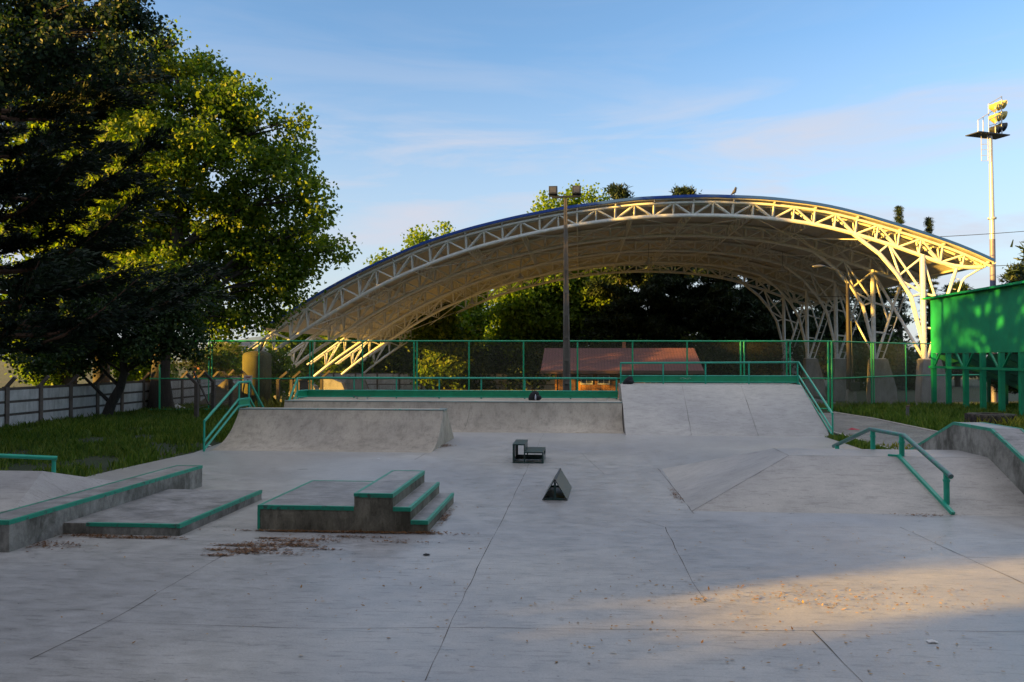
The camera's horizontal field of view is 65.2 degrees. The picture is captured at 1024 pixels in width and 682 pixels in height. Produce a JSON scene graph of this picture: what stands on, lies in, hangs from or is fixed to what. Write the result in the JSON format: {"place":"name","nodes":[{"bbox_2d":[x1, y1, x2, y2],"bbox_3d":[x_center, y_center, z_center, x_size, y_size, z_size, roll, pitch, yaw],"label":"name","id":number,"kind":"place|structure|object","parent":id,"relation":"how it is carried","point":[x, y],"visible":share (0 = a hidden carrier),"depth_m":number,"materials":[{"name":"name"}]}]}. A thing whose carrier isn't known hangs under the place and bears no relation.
{"place":"outdoors","nodes":[
{"label":"outdoors","id":0,"kind":"place"},
{"bbox_2d":[0,401,283,476],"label":"grass","id":1,"kind":"structure","parent":0,"point":[64,434],"depth_m":29.28,"materials":[{"name":"green plant"}]},
{"bbox_2d":[175,336,588,361],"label":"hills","id":2,"kind":"structure","parent":0,"point":[255,338],"depth_m":678.30,"materials":[{"name":"green plant"}]},
{"bbox_2d":[0,361,1017,474],"bbox_3d":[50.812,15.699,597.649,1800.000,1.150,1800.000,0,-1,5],"label":"ground","id":3,"kind":"structure","parent":0,"point":[5,379],"depth_m":73.04,"materials":[{"name":"green plant"}]},
{"bbox_2d":[0,165,18,345],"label":"poplar tree","id":4,"kind":"object","parent":3,"relation":"on","point":[1,261],"visible":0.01,"depth_m":65.16,"materials":[{"name":"green plant"}]},
{"bbox_2d":[2,339,92,385],"bbox_3d":[-31.943,1.628,55.635,6.214,6.101,5.673,0,-1,5],"label":"shrub","id":5,"kind":"object","parent":3,"relation":"on","point":[56,381],"visible":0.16,"depth_m":54.84,"materials":[{"name":"green plant"}]},
{"bbox_2d":[0,75,144,384],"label":"poplar tree","id":6,"kind":"object","parent":3,"relation":"on","point":[21,140],"visible":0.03,"depth_m":52.73,"materials":[{"name":"green plant"}]},
{"bbox_2d":[2,87,166,382],"bbox_3d":[-26.698,-6.644,52.121,9.047,23.803,10.368,0,-1,5],"label":"poplar tree","id":7,"kind":"object","parent":3,"relation":"on","point":[104,379],"visible":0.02,"depth_m":51.00,"materials":[{"name":"green plant"}]},
{"bbox_2d":[0,0,179,110],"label":"broadleaf tree","id":8,"kind":"object","parent":3,"relation":"on","point":[37,36],"visible":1,"depth_m":22.14,"materials":[{"name":"green plant"}]},
{"bbox_2d":[4,267,224,415],"bbox_3d":[-19.909,0.092,39.646,11.430,7.810,6.293,0,-1,5],"label":"leaning tree","id":9,"kind":"object","parent":3,"relation":"on","point":[145,345],"visible":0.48,"depth_m":39.04,"materials":[{"name":"green plant"}]},
{"bbox_2d":[0,0,236,361],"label":"cypress tree","id":10,"kind":"object","parent":3,"relation":"on","point":[36,181],"visible":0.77,"depth_m":26.72,"materials":[{"name":"green plant"}]},
{"bbox_2d":[0,369,241,426],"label":"panel wall","id":11,"kind":"structure","parent":3,"relation":"on","point":[40,400],"depth_m":38.56,"materials":[{"name":"concrete"}]},
{"bbox_2d":[110,352,183,380],"bbox_3d":[-26.772,2.594,58.333,5.996,5.440,7.216,1,-1,-24],"label":"shrub","id":12,"kind":"object","parent":3,"relation":"on","point":[139,376],"visible":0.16,"depth_m":57.38,"materials":[{"name":"green plant"}]},
{"bbox_2d":[53,15,362,408],"bbox_3d":[-17.666,-7.178,46.610,17.268,22.648,11.696,1,-1,-26],"label":"broadleaf tree","id":13,"kind":"object","parent":3,"relation":"on","point":[283,256],"visible":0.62,"depth_m":45.32,"materials":[{"name":"green plant"}]},
{"bbox_2d":[179,338,255,377],"bbox_3d":[-22.433,2.598,61.559,6.133,5.907,6.038,0,-1,5],"label":"shrub","id":14,"kind":"object","parent":3,"relation":"on","point":[222,363],"visible":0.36,"depth_m":60.69,"materials":[{"name":"green plant"}]},
{"bbox_2d":[186,370,251,419],"bbox_3d":[-15.726,2.789,42.415,1.271,2.346,8.197,0,-1,-1],"label":"wire fence","id":15,"kind":"object","parent":3,"relation":"on","point":[196,394],"visible":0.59,"depth_m":41.95,"materials":[{"name":"concrete"}]},
{"bbox_2d":[193,370,209,404],"bbox_3d":[-15.910,2.382,40.955,1.353,1.742,0.070,-1,-1,32],"label":"brace","id":16,"kind":"object","parent":15,"relation":"attached to","point":[198,381],"visible":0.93,"depth_m":40.92,"materials":[{"name":"concrete"}]},
{"bbox_2d":[199,379,241,405],"bbox_3d":[-17.572,3.154,49.255,4.308,1.805,3.495,0,-1,5],"label":"dirt heap","id":17,"kind":"object","parent":3,"relation":"on","point":[224,385],"visible":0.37,"depth_m":48.58,"materials":[{"name":"brown soil"}]},
{"bbox_2d":[194,342,266,376],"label":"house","id":18,"kind":"structure","parent":3,"relation":"on","point":[249,344],"depth_m":97.64,"materials":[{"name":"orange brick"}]},
{"bbox_2d":[244,376,251,383],"bbox_3d":[-14.162,2.888,42.920,0.460,2.070,0.088,0,-1,5],"label":"notice sign","id":19,"kind":"object","parent":3,"relation":"on","point":[246,378],"visible":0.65,"depth_m":42.90,"materials":[{"name":"metal"}]},
{"bbox_2d":[242,351,271,404],"bbox_3d":[-15.648,2.297,49.065,1.720,3.400,1.720,0,-1,5],"label":"water tank","id":20,"kind":"object","parent":3,"relation":"on","point":[267,373],"visible":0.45,"depth_m":48.39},
{"bbox_2d":[228,347,300,401],"bbox_3d":[-18.180,2.983,59.667,4.564,5.034,5.315,0,-1,5],"label":"shrub","id":21,"kind":"object","parent":3,"relation":"on","point":[276,365],"visible":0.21,"depth_m":58.92,"materials":[{"name":"green plant"}]},
{"bbox_2d":[243,393,292,407],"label":"weeds","id":22,"kind":"object","parent":3,"relation":"on","point":[273,401],"visible":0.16,"depth_m":43.69,"materials":[{"name":"green plant"}]},
{"bbox_2d":[257,299,324,387],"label":"background tree","id":23,"kind":"object","parent":3,"relation":"on","point":[304,373],"visible":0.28,"depth_m":96.69,"materials":[{"name":"green plant"}]},
{"bbox_2d":[276,370,329,401],"bbox_3d":[-12.944,2.951,49.206,1.139,2.298,5.279,0,-1,16],"label":"wire fence","id":24,"kind":"object","parent":3,"relation":"on","point":[282,376],"visible":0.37,"depth_m":48.47,"materials":[{"name":"concrete"}]},
{"bbox_2d":[294,380,311,398],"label":"gate","id":25,"kind":"structure","parent":24,"relation":"attached to","point":[300,387],"depth_m":48.81,"materials":[{"name":"metal"}]},
{"bbox_2d":[317,335,340,372],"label":"background tree","id":26,"kind":"object","parent":3,"relation":"on","point":[330,367],"visible":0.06,"depth_m":117.48,"materials":[{"name":"green plant"}]},
{"bbox_2d":[322,334,405,372],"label":"background tree","id":27,"kind":"object","parent":3,"relation":"on","point":[374,369],"visible":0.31,"depth_m":104.01,"materials":[{"name":"green plant"}]},
{"bbox_2d":[363,247,406,372],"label":"background tree","id":28,"kind":"object","parent":3,"relation":"on","point":[384,254],"visible":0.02,"depth_m":114.49,"materials":[{"name":"green plant"}]},
{"bbox_2d":[384,343,434,384],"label":"thicket","id":29,"kind":"object","parent":3,"relation":"on","point":[407,355],"visible":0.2,"depth_m":103.26,"materials":[{"name":"green plant"}]},
{"bbox_2d":[397,224,458,372],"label":"background tree","id":30,"kind":"object","parent":3,"relation":"on","point":[415,235],"visible":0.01,"depth_m":110.09,"materials":[{"name":"green plant"}]},
{"bbox_2d":[314,372,554,389],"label":"panel wall","id":31,"kind":"structure","parent":3,"relation":"on","point":[386,382],"depth_m":102.42,"materials":[{"name":"concrete"}]},
{"bbox_2d":[400,302,482,389],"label":"background tree","id":32,"kind":"object","parent":3,"relation":"on","point":[446,328],"visible":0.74,"depth_m":98.62,"materials":[{"name":"green plant"}]},
{"bbox_2d":[433,220,478,335],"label":"background tree","id":33,"kind":"object","parent":3,"relation":"on","point":[445,225],"visible":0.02,"depth_m":114.65,"materials":[{"name":"green plant"}]},
{"bbox_2d":[460,290,494,350],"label":"background tree","id":34,"kind":"object","parent":3,"relation":"on","point":[476,313],"visible":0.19,"depth_m":119.67,"materials":[{"name":"green plant"}]},
{"bbox_2d":[446,332,518,389],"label":"thicket","id":35,"kind":"object","parent":3,"relation":"on","point":[482,357],"visible":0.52,"depth_m":101.21,"materials":[{"name":"green plant"}]},
{"bbox_2d":[149,340,832,410],"bbox_3d":[-0.998,1.983,44.551,38.033,4.045,0.119,0,-1,-1],"label":"chain link fence","id":36,"kind":"object","parent":3,"relation":"on","point":[555,341],"visible":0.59,"depth_m":44.52,"materials":[{"name":"green metal"}]},
{"bbox_2d":[479,279,555,371],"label":"background tree","id":37,"kind":"object","parent":3,"relation":"on","point":[511,316],"visible":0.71,"depth_m":104.55,"materials":[{"name":"green plant"}]},
{"bbox_2d":[499,339,587,389],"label":"thicket","id":38,"kind":"object","parent":3,"relation":"on","point":[529,368],"visible":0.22,"depth_m":100.14,"materials":[{"name":"green plant"}]},
{"bbox_2d":[512,190,583,367],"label":"background tree","id":39,"kind":"object","parent":3,"relation":"on","point":[553,291],"visible":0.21,"depth_m":107.03,"materials":[{"name":"green plant"}]},
{"bbox_2d":[549,185,580,390],"bbox_3d":[2.675,-1.957,40.369,1.621,11.754,0.454,0,-1,5],"label":"floodlight pole","id":40,"kind":"object","parent":3,"relation":"on","point":[553,191],"visible":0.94,"depth_m":40.38,"materials":[{"name":"metal"}]},
{"bbox_2d":[551,180,593,347],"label":"background tree","id":41,"kind":"object","parent":3,"relation":"on","point":[573,201],"visible":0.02,"depth_m":110.02,"materials":[{"name":"green plant"}]},
{"bbox_2d":[557,182,636,347],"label":"background tree","id":42,"kind":"object","parent":3,"relation":"on","point":[578,300],"visible":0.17,"depth_m":107.52,"materials":[{"name":"green plant"}]},
{"bbox_2d":[570,182,668,347],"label":"background pine","id":43,"kind":"object","parent":3,"relation":"on","point":[623,298],"visible":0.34,"depth_m":104.06,"materials":[{"name":"green plant"}]},
{"bbox_2d":[585,333,657,347],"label":"thicket","id":44,"kind":"object","parent":3,"relation":"on","point":[607,343],"visible":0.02,"depth_m":96.26,"materials":[{"name":"green plant"}]},
{"bbox_2d":[540,342,704,390],"bbox_3d":[7.221,2.120,53.875,10.300,4.350,6.850,0,-1,5],"label":"cabin","id":45,"kind":"object","parent":3,"relation":"on","point":[603,366],"visible":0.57,"depth_m":51.77,"materials":[{"name":"brown wood"}]},
{"bbox_2d":[559,374,574,390],"bbox_3d":[3.578,3.028,51.792,1.050,2.050,0.060,0,-1,5],"label":"door","id":46,"kind":"structure","parent":45,"relation":"in","point":[572,380],"depth_m":51.74,"materials":[{"name":"brown wood"}]},
{"bbox_2d":[580,375,592,384],"bbox_3d":[4.819,2.501,51.703,0.800,0.620,0.050,0,-1,5],"label":"window","id":47,"kind":"structure","parent":45,"relation":"in","point":[582,381],"depth_m":51.69,"materials":[{"name":"white glass"}]},
{"bbox_2d":[597,375,609,384],"bbox_3d":[5.915,2.499,51.609,0.800,0.620,0.050,0,-1,5],"label":"window","id":48,"kind":"structure","parent":45,"relation":"in","point":[597,375],"depth_m":51.59,"materials":[{"name":"grey glass"}]},
{"bbox_2d":[604,265,693,347],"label":"background pine","id":49,"kind":"object","parent":3,"relation":"on","point":[652,288],"visible":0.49,"depth_m":101.21,"materials":[{"name":"green plant"}]},
{"bbox_2d":[644,184,712,350],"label":"background pine","id":50,"kind":"object","parent":3,"relation":"on","point":[680,289],"visible":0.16,"depth_m":104.24,"materials":[{"name":"green plant"}]},
{"bbox_2d":[668,331,759,374],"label":"thicket","id":51,"kind":"object","parent":3,"relation":"on","point":[714,369],"visible":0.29,"depth_m":94.06,"materials":[{"name":"green plant"}]},
{"bbox_2d":[673,268,768,373],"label":"background pine","id":52,"kind":"object","parent":3,"relation":"on","point":[715,311],"visible":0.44,"depth_m":99.63,"materials":[{"name":"green plant"}]},
{"bbox_2d":[723,278,804,374],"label":"background pine","id":53,"kind":"object","parent":3,"relation":"on","point":[762,315],"visible":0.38,"depth_m":101.40,"materials":[{"name":"green plant"}]},
{"bbox_2d":[738,337,830,392],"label":"thicket","id":54,"kind":"object","parent":3,"relation":"on","point":[799,348],"visible":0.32,"depth_m":95.80,"materials":[{"name":"green plant"}]},
{"bbox_2d":[757,288,830,377],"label":"background pine","id":55,"kind":"object","parent":3,"relation":"on","point":[812,323],"visible":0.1,"depth_m":103.56,"materials":[{"name":"green plant"}]},
{"bbox_2d":[812,265,859,402],"bbox_3d":[19.649,-0.288,48.592,2.670,8.750,0.572,0,-1,5],"label":"street lamp","id":56,"kind":"object","parent":3,"relation":"on","point":[848,330],"visible":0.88,"depth_m":48.56,"materials":[{"name":"metal"}]},
{"bbox_2d":[809,297,865,379],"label":"background pine","id":57,"kind":"object","parent":3,"relation":"on","point":[841,324],"visible":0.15,"depth_m":106.64,"materials":[{"name":"green plant"}]},
{"bbox_2d":[824,431,897,448],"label":"grass","id":58,"kind":"structure","parent":3,"relation":"on","point":[860,444],"depth_m":27.41,"materials":[{"name":"green plant"}]},
{"bbox_2d":[817,331,913,390],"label":"thicket","id":59,"kind":"object","parent":3,"relation":"on","point":[880,356],"visible":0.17,"depth_m":99.29,"materials":[{"name":"green plant"}]},
{"bbox_2d":[851,287,914,352],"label":"background pine","id":60,"kind":"object","parent":3,"relation":"on","point":[881,320],"visible":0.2,"depth_m":108.23,"materials":[{"name":"green plant"}]},
{"bbox_2d":[890,205,911,350],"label":"background pine","id":61,"kind":"object","parent":3,"relation":"on","point":[899,217],"visible":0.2,"depth_m":115.64,"materials":[{"name":"green plant"}]},
{"bbox_2d":[833,341,979,408],"bbox_3d":[24.694,2.207,50.666,17.214,4.245,1.791,1,-1,-34],"label":"chain link fence","id":62,"kind":"object","parent":3,"relation":"on","point":[873,392],"visible":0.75,"depth_m":49.94,"materials":[{"name":"green metal"}]},
{"bbox_2d":[906,405,909,417],"bbox_3d":[19.128,3.492,38.656,0.175,0.791,0.120,0,-1,5],"label":"stake","id":63,"kind":"object","parent":3,"relation":"on","point":[907,409],"visible":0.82,"depth_m":38.61,"materials":[{"name":"grey wood"}]},
{"bbox_2d":[891,345,942,389],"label":"thicket","id":64,"kind":"object","parent":3,"relation":"on","point":[910,372],"visible":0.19,"depth_m":100.63,"materials":[{"name":"green plant"}]},
{"bbox_2d":[813,399,1023,430],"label":"grass","id":65,"kind":"structure","parent":3,"relation":"on","point":[936,415],"depth_m":41.40,"materials":[{"name":"green plant"}]},
{"bbox_2d":[964,412,1016,423],"bbox_3d":[20.302,3.380,33.941,1.934,0.620,1.935,0,-1,5],"label":"tractor tyre","id":66,"kind":"object","parent":65,"relation":"on","point":[973,416],"visible":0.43,"depth_m":33.34,"materials":[{"name":"rubber"}]},
{"bbox_2d":[914,216,940,357],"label":"background pine","id":67,"kind":"object","parent":3,"relation":"on","point":[929,222],"visible":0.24,"depth_m":117.23,"materials":[{"name":"green plant"}]},
{"bbox_2d":[917,280,987,386],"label":"background pine","id":68,"kind":"object","parent":3,"relation":"on","point":[964,287],"visible":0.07,"depth_m":112.45,"materials":[{"name":"green plant"}]},
{"bbox_2d":[922,281,1023,415],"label":"bleachers","id":69,"kind":"object","parent":3,"relation":"on","point":[983,321],"visible":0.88,"depth_m":44.23,"materials":[{"name":"green metal"}]},
{"bbox_2d":[965,96,1009,401],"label":"floodlight mast","id":70,"kind":"object","parent":3,"relation":"on","point":[995,130],"visible":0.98,"depth_m":71.76,"materials":[{"name":"grey metal"}]},
{"bbox_2d":[819,296,927,296],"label":"power line","id":71,"kind":"object","parent":70,"relation":"attached to","point":[866,296],"visible":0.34,"depth_m":73.40,"materials":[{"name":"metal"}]},
{"bbox_2d":[976,413,1023,428],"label":"weeds","id":72,"kind":"object","parent":3,"relation":"on","point":[1010,421],"visible":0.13,"depth_m":32.48,"materials":[{"name":"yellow plant"}]},
{"bbox_2d":[977,240,1023,393],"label":"background pine","id":73,"kind":"object","parent":3,"relation":"on","point":[1021,278],"visible":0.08,"depth_m":63.76,"materials":[{"name":"green plant"}]},
{"bbox_2d":[986,260,1023,402],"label":"background pine","id":74,"kind":"object","parent":3,"relation":"on","point":[1008,275],"visible":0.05,"depth_m":70.50,"materials":[{"name":"green plant"}]},
{"bbox_2d":[0,431,1023,681],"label":"pavement","id":75,"kind":"structure","parent":0,"point":[604,523],"depth_m":10.43,"materials":[{"name":"concrete"}]},
{"bbox_2d":[0,453,57,472],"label":"handrail","id":76,"kind":"object","parent":75,"relation":"on","point":[38,457],"visible":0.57,"depth_m":17.87,"materials":[{"name":"teal metal"}]},
{"bbox_2d":[0,470,114,511],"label":"corner bank","id":77,"kind":"structure","parent":75,"relation":"on","point":[20,488],"depth_m":16.16,"materials":[{"name":"concrete"}]},
{"bbox_2d":[0,465,202,551],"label":"grind ledge","id":78,"kind":"object","parent":75,"relation":"on","point":[26,525],"visible":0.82,"depth_m":14.19,"materials":[{"name":"concrete"}]},
{"bbox_2d":[64,489,261,535],"bbox_3d":[-6.452,3.237,15.247,2.060,0.247,3.493,0,-1,5],"label":"manual pad","id":79,"kind":"object","parent":75,"relation":"on","point":[173,512],"visible":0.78,"depth_m":14.48,"materials":[{"name":"concrete"}]},
{"bbox_2d":[203,380,263,450],"bbox_3d":[-9.597,2.516,28.144,0.090,2.212,5.320,0,-1,5],"label":"handrail","id":80,"kind":"object","parent":75,"relation":"on","point":[243,402],"visible":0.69,"depth_m":27.45,"materials":[{"name":"teal metal"}]},
{"bbox_2d":[212,407,453,452],"bbox_3d":[-5.940,2.969,27.799,7.245,1.253,4.700,0,-1,5],"label":"quarter pipe","id":81,"kind":"object","parent":75,"relation":"on","point":[418,430],"visible":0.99,"depth_m":27.10,"materials":[{"name":"concrete"}]},
{"bbox_2d":[257,470,453,532],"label":"stepped block","id":82,"kind":"structure","parent":75,"relation":"on","point":[402,500],"depth_m":13.93,"materials":[{"name":"concrete"}]},
{"bbox_2d":[284,397,623,433],"bbox_3d":[-2.524,3.169,34.480,14.320,1.264,4.801,0,-1,5],"label":"quarter pipe","id":83,"kind":"object","parent":75,"relation":"on","point":[550,415],"visible":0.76,"depth_m":33.16,"materials":[{"name":"concrete"}]},
{"bbox_2d":[288,377,617,399],"bbox_3d":[-2.521,2.671,34.561,14.205,2.163,2.588,0,-1,5],"label":"handrail","id":84,"kind":"object","parent":83,"relation":"on","point":[481,393],"visible":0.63,"depth_m":35.75,"materials":[{"name":"teal metal"}]},
{"bbox_2d":[528,388,541,399],"bbox_3d":[0.987,2.291,34.469,0.588,0.519,0.404,0,-1,5],"label":"backpack","id":85,"kind":"object","parent":83,"relation":"on","point":[532,396],"visible":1,"depth_m":34.36,"materials":[{"name":"black fabric"}]},
{"bbox_2d":[26,432,955,555],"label":"fallen leaves","id":86,"kind":"object","parent":75,"relation":"on","point":[257,549],"visible":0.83,"depth_m":13.12,"materials":[{"name":"brown plant"}]},
{"bbox_2d":[4,479,1020,681],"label":"pavement litter","id":87,"kind":"object","parent":75,"relation":"on","point":[704,599],"visible":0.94,"depth_m":9.79,"materials":[{"name":"brown plant"}]},
{"bbox_2d":[513,439,545,463],"bbox_3d":[0.508,3.204,23.280,0.880,0.540,1.300,0,-1,5],"label":"steel box","id":88,"kind":"object","parent":75,"relation":"on","point":[527,449],"visible":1,"depth_m":23.23,"materials":[{"name":"grey metal"}]},
{"bbox_2d":[542,468,571,499],"bbox_3d":[1.005,3.136,17.608,0.533,0.438,1.743,0,-1,7],"label":"wedge rail","id":89,"kind":"object","parent":75,"relation":"on","point":[562,482],"visible":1,"depth_m":17.22,"materials":[{"name":"black metal"}]},
{"bbox_2d":[618,383,830,436],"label":"bank ramp","id":90,"kind":"structure","parent":75,"relation":"on","point":[725,409],"depth_m":32.40,"materials":[{"name":"concrete"}]},
{"bbox_2d":[623,374,633,383],"bbox_3d":[5.150,1.685,35.436,0.496,0.450,0.351,0,-1,5],"label":"backpack","id":91,"kind":"object","parent":90,"relation":"on","point":[628,380],"visible":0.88,"depth_m":35.34,"materials":[{"name":"black fabric"}]},
{"bbox_2d":[620,361,833,434],"bbox_3d":[8.548,2.287,33.086,7.853,2.871,5.030,0,-1,5],"label":"handrail","id":92,"kind":"object","parent":90,"relation":"on","point":[705,378],"visible":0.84,"depth_m":35.47,"materials":[{"name":"teal metal"}]},
{"bbox_2d":[662,448,1023,515],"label":"funbox","id":93,"kind":"object","parent":75,"relation":"on","point":[852,481],"visible":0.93,"depth_m":16.43,"materials":[{"name":"concrete"}]},
{"bbox_2d":[832,427,953,504],"bbox_3d":[8.457,2.691,18.232,0.167,1.360,5.679,0,-1,0],"label":"grind rail","id":94,"kind":"object","parent":93,"relation":"on","point":[947,475],"visible":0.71,"depth_m":17.31,"materials":[{"name":"teal metal"}]},
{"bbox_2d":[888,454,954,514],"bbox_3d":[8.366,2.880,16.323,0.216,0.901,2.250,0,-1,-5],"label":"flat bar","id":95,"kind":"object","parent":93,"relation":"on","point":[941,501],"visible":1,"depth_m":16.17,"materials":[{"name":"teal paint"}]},
{"bbox_2d":[909,422,1023,493],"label":"hubba ledge","id":96,"kind":"object","parent":75,"relation":"on","point":[1001,447],"visible":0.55,"depth_m":17.19,"materials":[{"name":"concrete"}]},
{"bbox_2d":[0,0,1023,355],"label":"sky","id":97,"kind":"structure","parent":0,"point":[459,112],"materials":[{"name":"blue"}]},
{"bbox_2d":[364,389,841,403],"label":"court floor","id":98,"kind":"structure","parent":0,"point":[820,400],"depth_m":75.83,"materials":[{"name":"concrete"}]},
{"bbox_2d":[242,194,995,404],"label":"roofed court","id":99,"kind":"object","parent":98,"relation":"on","point":[744,236],"visible":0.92,"depth_m":68.64,"materials":[{"name":"white metal"}]},
{"bbox_2d":[644,243,652,264],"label":"pendant lamp","id":100,"kind":"object","parent":99,"relation":"hanging from","point":[648,262],"visible":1,"depth_m":74.58,"materials":[{"name":"metal"}]},
{"bbox_2d":[778,252,786,271],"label":"pendant lamp","id":101,"kind":"object","parent":99,"relation":"hanging from","point":[782,269],"visible":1,"depth_m":71.87,"materials":[{"name":"metal"}]},
{"bbox_2d":[820,413,934,449],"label":"path","id":102,"kind":"structure","parent":0,"point":[844,423],"depth_m":33.64,"materials":[{"name":"grey concrete"}]},
{"bbox_2d":[827,430,892,448],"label":"kerb","id":103,"kind":"structure","parent":102,"relation":"on","point":[856,438],"depth_m":29.98,"materials":[{"name":"concrete"}]},
{"bbox_2d":[833,412,936,432],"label":"kerb","id":104,"kind":"structure","parent":102,"relation":"on","point":[916,427],"depth_m":36.55,"materials":[{"name":"concrete"}]},
{"bbox_2d":[878,441,912,449],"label":"weeds","id":105,"kind":"object","parent":102,"relation":"on","point":[897,446],"visible":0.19,"depth_m":26.75,"materials":[{"name":"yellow plant"}]},
{"bbox_2d":[940,231,1023,236],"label":"power line","id":106,"kind":"object","parent":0,"point":[981,234],"visible":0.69,"depth_m":68.73,"materials":[{"name":"metal"}]}
]}

